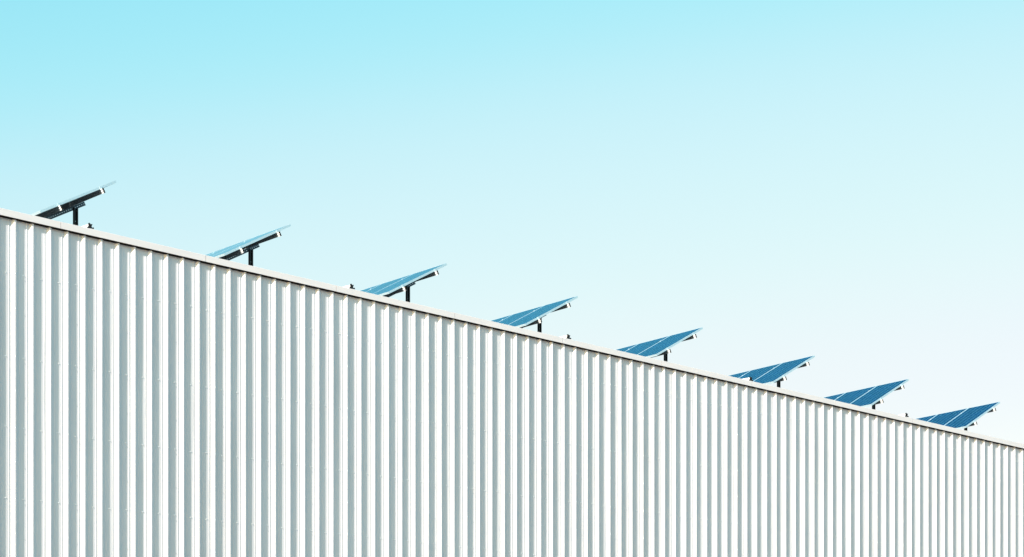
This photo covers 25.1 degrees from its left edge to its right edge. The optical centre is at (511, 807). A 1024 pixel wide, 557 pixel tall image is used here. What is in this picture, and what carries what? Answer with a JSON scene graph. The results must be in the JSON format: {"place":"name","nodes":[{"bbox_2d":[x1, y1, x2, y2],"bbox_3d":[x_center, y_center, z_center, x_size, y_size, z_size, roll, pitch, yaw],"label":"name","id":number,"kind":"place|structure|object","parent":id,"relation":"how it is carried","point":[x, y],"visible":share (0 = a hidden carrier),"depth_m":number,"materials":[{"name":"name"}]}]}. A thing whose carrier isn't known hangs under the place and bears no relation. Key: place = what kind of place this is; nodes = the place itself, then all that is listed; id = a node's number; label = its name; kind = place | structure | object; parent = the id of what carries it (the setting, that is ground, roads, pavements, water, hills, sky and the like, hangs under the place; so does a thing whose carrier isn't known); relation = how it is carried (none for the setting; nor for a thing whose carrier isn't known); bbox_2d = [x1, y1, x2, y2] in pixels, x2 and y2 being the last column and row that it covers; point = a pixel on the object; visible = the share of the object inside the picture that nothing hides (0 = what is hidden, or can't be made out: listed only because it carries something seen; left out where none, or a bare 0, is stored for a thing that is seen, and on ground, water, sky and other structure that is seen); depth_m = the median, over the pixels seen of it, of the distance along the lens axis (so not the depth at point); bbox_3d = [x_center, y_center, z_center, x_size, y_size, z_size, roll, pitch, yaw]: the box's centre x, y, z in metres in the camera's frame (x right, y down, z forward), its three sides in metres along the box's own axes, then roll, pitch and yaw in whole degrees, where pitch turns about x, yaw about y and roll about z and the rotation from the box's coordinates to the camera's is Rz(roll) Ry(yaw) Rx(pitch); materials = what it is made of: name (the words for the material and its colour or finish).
{"place":"outdoors","nodes":[
{"label":"outdoors","id":0,"kind":"place"},
{"bbox_2d":[0,0,1023,443],"label":"sky","id":1,"kind":"structure","parent":0,"point":[840,183],"materials":[{"name":"blue"}]},
{"label":"ground","id":2,"kind":"structure","parent":0,"visible":0},
{"bbox_2d":[0,208,1023,556],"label":"factory building","id":3,"kind":"structure","parent":2,"relation":"on","point":[156,400],"depth_m":42.72,"materials":[{"name":"metal"}]},
{"bbox_2d":[31,180,116,225],"bbox_3d":[-8.642,-10.116,40.221,1.554,1.304,3.904,0,0,-44],"label":"solar array","id":4,"kind":"object","parent":3,"relation":"on","point":[66,206],"visible":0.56,"depth_m":39.41,"materials":[{"name":"glass"}]},
{"bbox_2d":[82,223,93,228],"bbox_3d":[-7.960,-9.668,39.372,0.128,0.238,2.640,0,0,-44],"label":"roof clamp","id":5,"kind":"object","parent":3,"relation":"on","point":[88,225],"visible":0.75,"depth_m":38.44,"materials":[{"name":"metal"}]},
{"bbox_2d":[206,224,290,265],"bbox_3d":[-5.904,-10.043,42.883,1.554,1.304,3.904,0,0,-44],"label":"solar array","id":6,"kind":"object","parent":3,"relation":"on","point":[250,245],"visible":0.46,"depth_m":42.03,"materials":[{"name":"glass"}]},
{"bbox_2d":[343,284,354,288],"bbox_3d":[-3.859,-9.559,43.360,0.128,0.238,2.640,0,0,-44],"label":"roof clamp","id":7,"kind":"object","parent":3,"relation":"on","point":[350,286],"visible":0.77,"depth_m":42.44,"materials":[{"name":"black metal"}]},
{"bbox_2d":[360,263,446,301],"bbox_3d":[-3.120,-9.969,45.590,1.554,1.304,3.904,0,0,-44],"label":"solar array","id":8,"kind":"object","parent":3,"relation":"on","point":[394,287],"visible":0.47,"depth_m":44.73,"materials":[{"name":"glass"}]},
{"bbox_2d":[491,296,577,332],"bbox_3d":[-0.496,-9.899,48.142,1.554,1.304,3.904,0,0,-44],"label":"solar array","id":9,"kind":"object","parent":3,"relation":"on","point":[530,317],"visible":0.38,"depth_m":47.30,"materials":[{"name":"glass"}]},
{"bbox_2d":[616,327,702,361],"bbox_3d":[2.309,-9.824,50.869,1.554,1.304,3.904,0,0,-44],"label":"solar array","id":10,"kind":"object","parent":3,"relation":"on","point":[657,347],"visible":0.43,"depth_m":50.05,"materials":[{"name":"glass"}]},
{"bbox_2d":[729,355,814,387],"bbox_3d":[5.110,-9.749,53.594,1.554,1.304,3.904,0,0,-44],"label":"solar array","id":11,"kind":"object","parent":3,"relation":"on","point":[775,373],"visible":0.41,"depth_m":52.79,"materials":[{"name":"glass"}]},
{"bbox_2d":[823,379,908,409],"bbox_3d":[7.710,-9.680,56.122,1.554,1.304,3.904,0,0,-44],"label":"solar array","id":12,"kind":"object","parent":3,"relation":"on","point":[873,396],"visible":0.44,"depth_m":55.35,"materials":[{"name":"glass"}]},
{"bbox_2d":[917,402,999,430],"bbox_3d":[10.476,-9.606,58.812,1.554,1.304,3.904,0,0,-44],"label":"solar array","id":13,"kind":"object","parent":3,"relation":"on","point":[963,418],"visible":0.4,"depth_m":58.06,"materials":[{"name":"glass"}]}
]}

